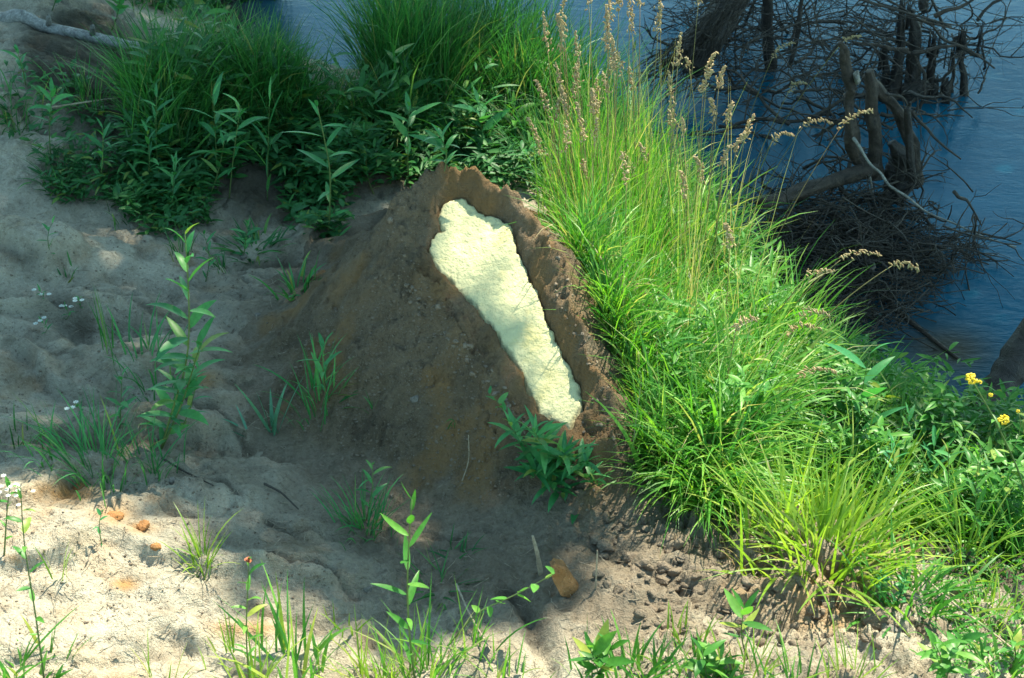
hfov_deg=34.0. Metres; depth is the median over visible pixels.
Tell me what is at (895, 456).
leafy weed
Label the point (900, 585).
leafy weed
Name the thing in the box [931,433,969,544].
leafy weed
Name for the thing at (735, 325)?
seed stalk
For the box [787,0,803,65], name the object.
drowned trunk
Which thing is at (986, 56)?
bare branch
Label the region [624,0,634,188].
seed stalk
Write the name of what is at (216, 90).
leafy weed
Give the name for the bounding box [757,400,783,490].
leafy weed
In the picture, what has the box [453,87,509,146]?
leafy weed
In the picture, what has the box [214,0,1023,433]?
water
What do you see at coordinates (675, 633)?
grass tuft
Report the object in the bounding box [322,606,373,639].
grass tuft
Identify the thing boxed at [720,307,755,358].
leafy weed
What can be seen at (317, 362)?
leafy weed
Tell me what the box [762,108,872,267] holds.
seed stalk
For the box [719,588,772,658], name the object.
leafy weed
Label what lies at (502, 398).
leafy weed
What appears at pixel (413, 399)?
stone
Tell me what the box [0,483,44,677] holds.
leafy weed
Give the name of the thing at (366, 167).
leafy weed
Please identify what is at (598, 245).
grass
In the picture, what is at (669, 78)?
seed stalk
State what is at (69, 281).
grass tuft
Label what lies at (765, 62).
bare branch
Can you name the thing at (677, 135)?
seed stalk
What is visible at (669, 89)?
seed stalk
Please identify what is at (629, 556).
clod
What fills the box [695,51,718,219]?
seed stalk
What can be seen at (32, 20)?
fallen log
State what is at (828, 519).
grass tuft
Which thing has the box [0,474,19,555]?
flowering plant
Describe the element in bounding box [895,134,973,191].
bare branch
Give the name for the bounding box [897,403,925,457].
leafy weed
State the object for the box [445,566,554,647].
leafy weed
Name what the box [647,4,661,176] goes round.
seed stalk
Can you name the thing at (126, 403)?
leafy weed
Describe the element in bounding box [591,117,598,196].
seed stalk
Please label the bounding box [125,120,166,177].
leafy weed
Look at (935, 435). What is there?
leafy weed
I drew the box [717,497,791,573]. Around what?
grass tuft
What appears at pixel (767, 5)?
drowned trunk
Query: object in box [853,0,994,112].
rotten stump
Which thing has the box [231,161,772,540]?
earth mound
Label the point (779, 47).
seed stalk
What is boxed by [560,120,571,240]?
seed stalk
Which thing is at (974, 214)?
bare branch
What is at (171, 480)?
stone
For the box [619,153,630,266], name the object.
seed stalk
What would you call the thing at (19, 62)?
leafy weed
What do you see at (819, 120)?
seed stalk
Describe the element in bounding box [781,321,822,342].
seed stalk
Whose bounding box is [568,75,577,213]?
seed stalk
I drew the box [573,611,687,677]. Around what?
grass tuft
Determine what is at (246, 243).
leafy weed
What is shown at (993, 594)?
grass tuft
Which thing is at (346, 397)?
grass tuft
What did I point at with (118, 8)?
leafy weed
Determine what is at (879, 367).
leafy weed
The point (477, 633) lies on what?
grass tuft
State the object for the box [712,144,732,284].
seed stalk
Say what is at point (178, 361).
leafy weed
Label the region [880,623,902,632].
stone
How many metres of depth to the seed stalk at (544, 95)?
6.36 m
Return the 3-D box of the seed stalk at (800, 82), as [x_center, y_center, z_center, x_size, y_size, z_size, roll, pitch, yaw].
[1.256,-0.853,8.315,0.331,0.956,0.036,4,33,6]
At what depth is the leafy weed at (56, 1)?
7.72 m
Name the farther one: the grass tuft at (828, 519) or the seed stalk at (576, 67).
the seed stalk at (576, 67)
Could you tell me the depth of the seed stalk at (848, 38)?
8.40 m
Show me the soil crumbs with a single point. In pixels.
(670, 570)
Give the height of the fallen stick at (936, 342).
0.039 m
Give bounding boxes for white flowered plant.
[32,284,50,298]
[33,316,52,333]
[59,302,74,319]
[65,400,85,417]
[73,295,83,307]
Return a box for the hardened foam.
[429,198,583,429]
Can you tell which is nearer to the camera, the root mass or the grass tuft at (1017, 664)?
the grass tuft at (1017, 664)
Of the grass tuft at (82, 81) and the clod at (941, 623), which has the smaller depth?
the clod at (941, 623)
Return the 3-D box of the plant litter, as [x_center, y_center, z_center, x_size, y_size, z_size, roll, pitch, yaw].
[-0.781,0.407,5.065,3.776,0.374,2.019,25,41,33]
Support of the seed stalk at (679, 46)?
on the ground at (256, 200)
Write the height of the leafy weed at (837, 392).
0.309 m
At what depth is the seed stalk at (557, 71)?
6.23 m
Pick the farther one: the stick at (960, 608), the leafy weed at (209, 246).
the leafy weed at (209, 246)
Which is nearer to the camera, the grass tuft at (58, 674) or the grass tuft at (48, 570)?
the grass tuft at (58, 674)
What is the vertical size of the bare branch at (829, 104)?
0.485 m
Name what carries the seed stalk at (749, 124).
on the ground at (256, 200)
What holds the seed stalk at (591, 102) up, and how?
on the ground at (256, 200)
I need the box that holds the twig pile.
[735,168,1021,367]
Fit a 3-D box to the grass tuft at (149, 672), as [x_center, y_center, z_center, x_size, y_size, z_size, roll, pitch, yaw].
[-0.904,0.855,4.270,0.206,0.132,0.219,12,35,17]
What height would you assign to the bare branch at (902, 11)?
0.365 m
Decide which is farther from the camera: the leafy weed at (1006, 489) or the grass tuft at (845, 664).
the leafy weed at (1006, 489)
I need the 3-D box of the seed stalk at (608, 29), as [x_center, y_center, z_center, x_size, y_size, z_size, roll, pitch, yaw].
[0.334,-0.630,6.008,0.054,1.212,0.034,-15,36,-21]
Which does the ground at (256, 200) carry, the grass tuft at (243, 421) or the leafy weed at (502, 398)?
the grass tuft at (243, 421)
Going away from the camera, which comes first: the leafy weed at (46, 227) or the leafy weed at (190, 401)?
the leafy weed at (190, 401)
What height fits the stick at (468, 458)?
0.176 m
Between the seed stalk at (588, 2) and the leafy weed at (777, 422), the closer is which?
the leafy weed at (777, 422)
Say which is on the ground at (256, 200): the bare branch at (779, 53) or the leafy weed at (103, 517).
the leafy weed at (103, 517)
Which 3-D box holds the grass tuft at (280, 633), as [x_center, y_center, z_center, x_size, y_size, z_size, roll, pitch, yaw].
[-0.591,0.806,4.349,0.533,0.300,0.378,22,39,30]
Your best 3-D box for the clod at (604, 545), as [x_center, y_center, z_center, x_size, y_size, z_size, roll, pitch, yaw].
[0.280,0.621,5.000,0.056,0.043,0.062,0,33,0]
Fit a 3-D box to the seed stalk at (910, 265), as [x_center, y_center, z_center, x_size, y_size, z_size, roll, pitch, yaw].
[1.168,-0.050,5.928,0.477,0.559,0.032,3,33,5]
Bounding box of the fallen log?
[0,9,142,53]
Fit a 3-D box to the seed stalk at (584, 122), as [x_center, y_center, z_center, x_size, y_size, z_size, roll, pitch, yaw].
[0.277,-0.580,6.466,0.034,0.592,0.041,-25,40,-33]
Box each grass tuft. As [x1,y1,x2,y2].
[0,64,51,134]
[0,381,202,507]
[0,403,60,448]
[0,603,81,677]
[0,615,93,677]
[10,435,66,471]
[14,143,105,195]
[20,43,121,115]
[34,540,75,580]
[48,252,77,283]
[89,285,114,363]
[94,412,192,485]
[103,171,175,230]
[105,291,201,401]
[133,633,194,677]
[156,502,241,579]
[162,221,199,261]
[197,609,236,670]
[197,613,323,677]
[200,245,230,273]
[207,213,297,265]
[209,560,349,677]
[221,406,247,436]
[236,376,303,435]
[250,250,326,300]
[253,332,367,431]
[301,607,428,677]
[312,468,415,549]
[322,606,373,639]
[324,573,498,677]
[338,384,359,408]
[360,392,374,413]
[389,577,547,676]
[397,542,486,611]
[421,522,487,575]
[455,628,554,677]
[555,630,629,677]
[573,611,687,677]
[595,623,711,677]
[640,601,722,673]
[646,627,752,677]
[667,389,937,551]
[676,427,973,636]
[682,620,834,677]
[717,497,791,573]
[735,622,832,677]
[767,392,973,538]
[816,620,898,677]
[827,498,1020,662]
[894,464,1023,583]
[956,563,1023,638]
[962,623,1023,677]
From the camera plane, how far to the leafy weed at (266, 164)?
6.66 m
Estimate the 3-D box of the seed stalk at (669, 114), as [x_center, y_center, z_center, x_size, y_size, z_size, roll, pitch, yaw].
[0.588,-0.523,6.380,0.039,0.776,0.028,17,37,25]
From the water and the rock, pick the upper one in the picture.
the water
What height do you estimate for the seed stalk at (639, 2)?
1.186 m
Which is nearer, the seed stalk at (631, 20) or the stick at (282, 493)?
the stick at (282, 493)
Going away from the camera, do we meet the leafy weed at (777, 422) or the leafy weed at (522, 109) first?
the leafy weed at (777, 422)
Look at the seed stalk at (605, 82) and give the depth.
6.23 m
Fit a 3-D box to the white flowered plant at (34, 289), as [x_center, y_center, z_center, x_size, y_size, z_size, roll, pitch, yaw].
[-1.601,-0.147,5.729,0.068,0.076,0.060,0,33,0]
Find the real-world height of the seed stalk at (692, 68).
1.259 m
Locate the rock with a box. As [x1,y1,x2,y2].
[550,558,578,597]
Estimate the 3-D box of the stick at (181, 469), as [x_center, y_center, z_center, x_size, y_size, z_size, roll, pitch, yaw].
[-0.985,0.408,5.109,0.237,0.036,0.021,24,40,32]
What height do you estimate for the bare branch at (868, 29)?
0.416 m
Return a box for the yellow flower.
[965,373,1023,489]
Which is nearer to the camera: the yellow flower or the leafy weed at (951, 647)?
the leafy weed at (951, 647)
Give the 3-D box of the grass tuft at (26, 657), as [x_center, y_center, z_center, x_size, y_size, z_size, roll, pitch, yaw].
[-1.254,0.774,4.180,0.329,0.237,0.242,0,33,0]
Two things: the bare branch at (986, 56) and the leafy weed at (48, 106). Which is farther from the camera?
the bare branch at (986, 56)
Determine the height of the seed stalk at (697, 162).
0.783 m
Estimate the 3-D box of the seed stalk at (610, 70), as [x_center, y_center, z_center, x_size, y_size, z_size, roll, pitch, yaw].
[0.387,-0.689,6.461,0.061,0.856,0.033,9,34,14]
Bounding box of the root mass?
[619,0,753,112]
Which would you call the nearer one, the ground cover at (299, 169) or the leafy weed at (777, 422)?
the leafy weed at (777, 422)
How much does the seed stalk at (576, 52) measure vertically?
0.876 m
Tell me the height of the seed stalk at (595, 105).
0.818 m
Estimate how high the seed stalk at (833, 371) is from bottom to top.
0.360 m
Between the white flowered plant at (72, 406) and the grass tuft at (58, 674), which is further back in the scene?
the white flowered plant at (72, 406)
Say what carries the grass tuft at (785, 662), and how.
on the ground at (256, 200)
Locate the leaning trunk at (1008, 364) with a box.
[971,318,1023,427]
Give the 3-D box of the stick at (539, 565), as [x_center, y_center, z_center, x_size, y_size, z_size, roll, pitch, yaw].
[0.073,0.626,4.829,0.037,0.153,0.016,0,33,0]
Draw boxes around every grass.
[54,0,780,282]
[497,9,880,552]
[727,296,1023,677]
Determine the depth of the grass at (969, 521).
5.32 m
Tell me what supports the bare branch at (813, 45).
on the twig tangle
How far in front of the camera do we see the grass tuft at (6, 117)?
6.70 m
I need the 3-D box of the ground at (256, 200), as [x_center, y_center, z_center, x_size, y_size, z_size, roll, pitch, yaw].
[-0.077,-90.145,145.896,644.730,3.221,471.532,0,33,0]
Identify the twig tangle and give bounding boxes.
[634,0,1023,325]
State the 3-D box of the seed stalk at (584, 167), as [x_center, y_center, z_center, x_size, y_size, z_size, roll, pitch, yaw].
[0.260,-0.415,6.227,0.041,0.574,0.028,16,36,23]
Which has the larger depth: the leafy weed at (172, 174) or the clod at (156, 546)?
the leafy weed at (172, 174)
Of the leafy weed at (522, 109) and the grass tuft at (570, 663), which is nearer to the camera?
the grass tuft at (570, 663)
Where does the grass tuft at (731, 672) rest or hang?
on the ground at (256, 200)
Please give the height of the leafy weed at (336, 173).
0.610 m
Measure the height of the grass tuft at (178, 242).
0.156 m
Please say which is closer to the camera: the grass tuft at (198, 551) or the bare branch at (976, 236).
the grass tuft at (198, 551)
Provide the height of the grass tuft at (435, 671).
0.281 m
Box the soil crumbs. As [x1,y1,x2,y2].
[0,204,972,666]
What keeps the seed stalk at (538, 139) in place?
on the ground at (256, 200)
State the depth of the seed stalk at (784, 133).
6.85 m
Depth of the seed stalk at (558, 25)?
6.51 m
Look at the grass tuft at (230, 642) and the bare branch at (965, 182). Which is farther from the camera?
the bare branch at (965, 182)
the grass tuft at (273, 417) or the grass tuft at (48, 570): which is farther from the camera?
the grass tuft at (273, 417)
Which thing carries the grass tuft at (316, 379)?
on the earth mound
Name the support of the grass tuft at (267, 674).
on the ground at (256, 200)
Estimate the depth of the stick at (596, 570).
4.70 m
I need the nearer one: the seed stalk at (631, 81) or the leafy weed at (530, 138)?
the seed stalk at (631, 81)
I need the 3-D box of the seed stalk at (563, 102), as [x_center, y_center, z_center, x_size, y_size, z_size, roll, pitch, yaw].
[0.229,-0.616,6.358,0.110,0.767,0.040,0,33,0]
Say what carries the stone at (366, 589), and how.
on the ground at (256, 200)
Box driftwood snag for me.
[754,41,1015,247]
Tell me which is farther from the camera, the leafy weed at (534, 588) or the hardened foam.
the hardened foam
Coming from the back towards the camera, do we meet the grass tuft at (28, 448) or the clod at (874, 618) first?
the grass tuft at (28, 448)
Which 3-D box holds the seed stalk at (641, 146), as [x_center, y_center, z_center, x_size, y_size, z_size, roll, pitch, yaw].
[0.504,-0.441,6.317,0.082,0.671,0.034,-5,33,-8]
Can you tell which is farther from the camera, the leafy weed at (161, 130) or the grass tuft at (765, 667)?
the leafy weed at (161, 130)
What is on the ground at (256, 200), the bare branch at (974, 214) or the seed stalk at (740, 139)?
the seed stalk at (740, 139)
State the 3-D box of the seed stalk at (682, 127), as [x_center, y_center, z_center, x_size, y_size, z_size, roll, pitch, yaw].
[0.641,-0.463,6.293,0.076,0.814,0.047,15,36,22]
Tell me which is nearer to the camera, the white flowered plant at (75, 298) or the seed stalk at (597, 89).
the white flowered plant at (75, 298)
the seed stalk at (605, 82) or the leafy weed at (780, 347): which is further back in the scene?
the seed stalk at (605, 82)
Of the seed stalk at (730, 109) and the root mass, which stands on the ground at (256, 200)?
the seed stalk at (730, 109)
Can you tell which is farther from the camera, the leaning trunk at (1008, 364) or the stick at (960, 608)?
the leaning trunk at (1008, 364)
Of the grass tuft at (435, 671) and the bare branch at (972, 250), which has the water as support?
the bare branch at (972, 250)
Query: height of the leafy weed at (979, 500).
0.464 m
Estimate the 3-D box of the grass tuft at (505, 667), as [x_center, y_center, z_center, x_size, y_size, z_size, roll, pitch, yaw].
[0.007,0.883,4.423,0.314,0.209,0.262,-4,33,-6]
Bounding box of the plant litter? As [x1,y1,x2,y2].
[0,212,937,675]
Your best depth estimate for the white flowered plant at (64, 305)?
5.75 m
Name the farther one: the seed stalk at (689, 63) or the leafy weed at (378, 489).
the seed stalk at (689, 63)
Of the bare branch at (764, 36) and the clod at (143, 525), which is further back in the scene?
the bare branch at (764, 36)
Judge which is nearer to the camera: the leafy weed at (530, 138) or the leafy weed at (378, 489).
the leafy weed at (378, 489)
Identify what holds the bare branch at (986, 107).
on the twig tangle
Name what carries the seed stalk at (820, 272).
on the ground at (256, 200)
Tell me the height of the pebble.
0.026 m
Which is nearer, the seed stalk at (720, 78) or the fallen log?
the seed stalk at (720, 78)
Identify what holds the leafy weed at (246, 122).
on the ground at (256, 200)
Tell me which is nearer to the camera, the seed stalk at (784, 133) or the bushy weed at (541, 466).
the bushy weed at (541, 466)
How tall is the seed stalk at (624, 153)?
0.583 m
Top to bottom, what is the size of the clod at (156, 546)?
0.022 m
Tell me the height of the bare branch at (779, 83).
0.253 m
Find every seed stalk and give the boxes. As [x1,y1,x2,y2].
[526,117,564,232]
[533,80,562,194]
[541,11,555,148]
[548,97,560,217]
[553,62,571,197]
[555,13,569,148]
[556,14,573,195]
[557,0,566,214]
[559,84,576,192]
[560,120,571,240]
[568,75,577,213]
[572,63,583,173]
[573,31,586,151]
[574,102,590,204]
[579,159,586,180]
[581,120,588,182]
[585,0,594,135]
[587,88,594,183]
[589,88,599,208]
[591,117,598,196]
[594,78,603,181]
[601,4,611,228]
[601,71,620,211]
[603,0,614,165]
[609,35,617,227]
[609,57,620,114]
[612,0,622,218]
[616,51,626,165]
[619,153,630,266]
[620,151,640,205]
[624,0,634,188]
[626,10,635,182]
[627,66,636,180]
[636,0,644,176]
[637,142,649,249]
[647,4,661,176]
[654,0,663,195]
[665,32,682,242]
[665,70,676,197]
[665,109,675,235]
[668,87,681,170]
[671,110,686,188]
[678,117,687,254]
[678,170,688,296]
[684,0,702,161]
[684,56,703,200]
[693,70,713,237]
[693,154,705,282]
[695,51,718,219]
[704,98,717,252]
[705,65,726,246]
[712,101,734,262]
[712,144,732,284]
[719,131,746,267]
[721,223,736,329]
[723,113,754,261]
[727,314,758,378]
[732,41,795,167]
[738,80,807,209]
[741,131,794,217]
[745,117,833,225]
[750,35,861,179]
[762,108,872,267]
[765,268,835,332]
[780,249,881,322]
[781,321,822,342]
[782,306,829,350]
[785,365,836,394]
[807,260,918,335]
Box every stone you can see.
[169,476,174,484]
[363,586,371,592]
[410,395,418,402]
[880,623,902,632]
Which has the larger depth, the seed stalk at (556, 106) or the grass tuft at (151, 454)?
the seed stalk at (556, 106)
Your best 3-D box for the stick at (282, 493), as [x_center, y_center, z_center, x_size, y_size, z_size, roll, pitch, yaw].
[-0.695,0.473,5.064,0.150,0.028,0.015,24,40,32]
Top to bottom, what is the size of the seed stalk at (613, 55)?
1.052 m
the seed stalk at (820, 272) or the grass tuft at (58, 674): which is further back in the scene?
the seed stalk at (820, 272)
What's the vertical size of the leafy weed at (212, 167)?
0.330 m
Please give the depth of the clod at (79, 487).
5.01 m
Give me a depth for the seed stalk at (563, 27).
6.17 m
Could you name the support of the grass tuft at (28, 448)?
on the ground at (256, 200)
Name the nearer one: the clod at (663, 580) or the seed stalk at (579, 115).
the clod at (663, 580)
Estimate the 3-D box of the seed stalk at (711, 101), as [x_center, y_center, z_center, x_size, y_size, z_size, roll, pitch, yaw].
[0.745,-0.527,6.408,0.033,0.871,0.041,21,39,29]
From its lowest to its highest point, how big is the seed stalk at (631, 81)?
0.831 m
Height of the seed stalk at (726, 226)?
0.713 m
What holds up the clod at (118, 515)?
on the ground at (256, 200)
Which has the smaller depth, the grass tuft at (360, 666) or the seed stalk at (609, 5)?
the grass tuft at (360, 666)
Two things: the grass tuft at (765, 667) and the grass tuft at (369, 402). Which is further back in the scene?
the grass tuft at (369, 402)
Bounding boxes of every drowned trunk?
[761,0,777,69]
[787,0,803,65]
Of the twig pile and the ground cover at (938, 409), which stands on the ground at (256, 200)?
the ground cover at (938, 409)
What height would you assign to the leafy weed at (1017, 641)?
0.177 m
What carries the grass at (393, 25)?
on the ground at (256, 200)
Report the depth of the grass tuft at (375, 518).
5.02 m
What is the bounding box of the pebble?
[240,253,247,259]
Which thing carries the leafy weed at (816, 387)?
on the ground at (256, 200)
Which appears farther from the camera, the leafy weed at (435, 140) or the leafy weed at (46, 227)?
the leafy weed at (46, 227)
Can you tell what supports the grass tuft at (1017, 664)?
on the ground at (256, 200)
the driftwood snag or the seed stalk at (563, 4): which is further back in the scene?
the driftwood snag
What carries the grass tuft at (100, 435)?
on the ground at (256, 200)
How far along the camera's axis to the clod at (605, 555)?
4.97 m
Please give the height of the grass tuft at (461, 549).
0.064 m
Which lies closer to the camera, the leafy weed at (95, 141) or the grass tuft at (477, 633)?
the grass tuft at (477, 633)
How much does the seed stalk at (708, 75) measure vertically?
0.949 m
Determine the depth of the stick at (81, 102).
6.75 m
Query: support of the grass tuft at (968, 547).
on the ground at (256, 200)
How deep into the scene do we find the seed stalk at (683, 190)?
5.83 m
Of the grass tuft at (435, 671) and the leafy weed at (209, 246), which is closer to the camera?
the grass tuft at (435, 671)
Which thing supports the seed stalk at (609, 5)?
on the ground at (256, 200)
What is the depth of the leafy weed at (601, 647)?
4.33 m
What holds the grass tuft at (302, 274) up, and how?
on the earth mound
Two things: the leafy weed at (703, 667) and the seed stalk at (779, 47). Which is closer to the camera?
the leafy weed at (703, 667)
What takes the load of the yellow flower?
on the ground at (256, 200)
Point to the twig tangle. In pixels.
(750, 89)
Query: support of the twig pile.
in the water
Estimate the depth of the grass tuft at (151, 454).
5.10 m
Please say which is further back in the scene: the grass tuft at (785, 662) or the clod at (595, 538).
the clod at (595, 538)
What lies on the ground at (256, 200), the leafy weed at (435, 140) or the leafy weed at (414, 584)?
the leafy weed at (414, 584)
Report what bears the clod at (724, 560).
on the ground at (256, 200)
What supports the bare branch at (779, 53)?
on the twig tangle
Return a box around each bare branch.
[714,30,923,53]
[725,39,919,93]
[733,0,862,51]
[742,45,837,102]
[768,61,837,144]
[777,51,834,95]
[790,0,862,111]
[853,16,980,81]
[860,0,1023,35]
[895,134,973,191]
[930,246,1021,306]
[933,0,1014,149]
[942,225,1023,273]
[947,99,1023,116]
[952,190,981,260]
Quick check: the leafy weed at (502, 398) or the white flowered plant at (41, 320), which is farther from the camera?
the white flowered plant at (41, 320)
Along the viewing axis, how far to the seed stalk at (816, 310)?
5.67 m
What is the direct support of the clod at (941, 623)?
on the ground at (256, 200)
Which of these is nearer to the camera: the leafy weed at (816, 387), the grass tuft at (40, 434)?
the grass tuft at (40, 434)
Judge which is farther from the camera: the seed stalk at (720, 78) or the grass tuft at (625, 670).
the seed stalk at (720, 78)
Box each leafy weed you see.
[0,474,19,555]
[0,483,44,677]
[2,44,33,84]
[28,78,72,159]
[37,216,56,253]
[51,0,61,10]
[82,117,124,180]
[93,508,107,545]
[105,0,132,30]
[106,367,137,428]
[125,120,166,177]
[135,83,175,165]
[137,223,232,449]
[151,151,187,223]
[165,361,211,430]
[183,72,245,188]
[188,130,248,191]
[195,230,223,281]
[204,93,269,198]
[230,219,261,254]
[232,557,267,677]
[238,78,280,199]
[281,99,359,230]
[296,332,341,401]
[346,148,385,194]
[354,460,389,520]
[370,484,431,677]
[377,92,440,183]
[409,121,467,171]
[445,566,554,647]
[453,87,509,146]
[486,386,511,428]
[498,91,548,141]
[517,129,546,177]
[567,619,634,677]
[680,636,744,677]
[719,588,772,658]
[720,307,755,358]
[754,333,799,391]
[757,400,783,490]
[805,377,835,425]
[825,343,905,429]
[826,371,840,409]
[874,567,909,606]
[877,433,908,492]
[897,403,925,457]
[915,627,985,677]
[916,425,950,477]
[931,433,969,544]
[959,442,999,555]
[989,466,1023,535]
[997,625,1023,661]
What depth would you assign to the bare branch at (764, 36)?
9.24 m
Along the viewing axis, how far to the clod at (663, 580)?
4.82 m
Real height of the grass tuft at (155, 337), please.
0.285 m
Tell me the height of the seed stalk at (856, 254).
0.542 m
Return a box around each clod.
[73,482,84,490]
[107,511,123,520]
[136,519,149,531]
[150,542,161,550]
[589,532,601,544]
[597,539,614,552]
[598,552,609,559]
[624,551,638,562]
[655,575,670,585]
[719,553,733,563]
[860,607,893,630]
[920,616,948,635]
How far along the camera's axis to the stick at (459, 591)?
4.67 m
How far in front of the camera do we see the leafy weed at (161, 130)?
6.52 m
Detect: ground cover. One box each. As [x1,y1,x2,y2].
[0,0,631,240]
[595,172,1023,677]
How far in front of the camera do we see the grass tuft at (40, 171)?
6.45 m
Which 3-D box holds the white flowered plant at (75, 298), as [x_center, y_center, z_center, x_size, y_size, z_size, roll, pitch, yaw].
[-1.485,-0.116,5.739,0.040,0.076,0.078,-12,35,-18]
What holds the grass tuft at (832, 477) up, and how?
on the ground at (256, 200)
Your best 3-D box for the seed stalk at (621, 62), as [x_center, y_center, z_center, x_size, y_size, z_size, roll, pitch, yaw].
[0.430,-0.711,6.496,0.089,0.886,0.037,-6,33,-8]
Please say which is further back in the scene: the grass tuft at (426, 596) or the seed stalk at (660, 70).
the seed stalk at (660, 70)
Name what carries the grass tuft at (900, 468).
on the ground at (256, 200)
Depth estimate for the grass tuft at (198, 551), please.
4.67 m
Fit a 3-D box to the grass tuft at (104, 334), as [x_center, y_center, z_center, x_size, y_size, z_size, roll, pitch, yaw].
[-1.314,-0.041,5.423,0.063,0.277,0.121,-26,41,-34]
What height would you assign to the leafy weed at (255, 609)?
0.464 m
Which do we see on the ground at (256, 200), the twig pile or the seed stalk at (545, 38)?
the seed stalk at (545, 38)
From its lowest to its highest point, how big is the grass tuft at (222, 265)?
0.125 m
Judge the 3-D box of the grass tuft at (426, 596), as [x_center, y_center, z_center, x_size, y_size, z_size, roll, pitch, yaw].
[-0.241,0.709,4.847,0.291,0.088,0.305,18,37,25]
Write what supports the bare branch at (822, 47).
on the twig tangle
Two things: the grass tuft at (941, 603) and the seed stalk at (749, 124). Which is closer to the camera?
the grass tuft at (941, 603)
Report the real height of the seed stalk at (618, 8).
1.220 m
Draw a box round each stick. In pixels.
[52,97,117,107]
[161,457,213,485]
[263,482,298,509]
[455,583,490,650]
[462,435,468,480]
[531,535,542,575]
[595,550,597,588]
[863,272,958,358]
[904,556,1016,651]
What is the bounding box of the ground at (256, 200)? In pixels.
[0,0,1023,677]
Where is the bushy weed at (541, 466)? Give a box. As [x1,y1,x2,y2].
[487,406,611,523]
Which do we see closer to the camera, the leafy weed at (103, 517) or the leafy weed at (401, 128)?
the leafy weed at (103, 517)
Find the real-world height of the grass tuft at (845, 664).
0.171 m
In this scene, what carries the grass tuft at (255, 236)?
on the ground at (256, 200)
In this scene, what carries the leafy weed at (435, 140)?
on the earth mound
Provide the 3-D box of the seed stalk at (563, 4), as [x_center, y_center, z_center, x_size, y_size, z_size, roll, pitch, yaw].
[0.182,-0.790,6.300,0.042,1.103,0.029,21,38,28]
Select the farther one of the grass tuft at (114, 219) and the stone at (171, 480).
the grass tuft at (114, 219)

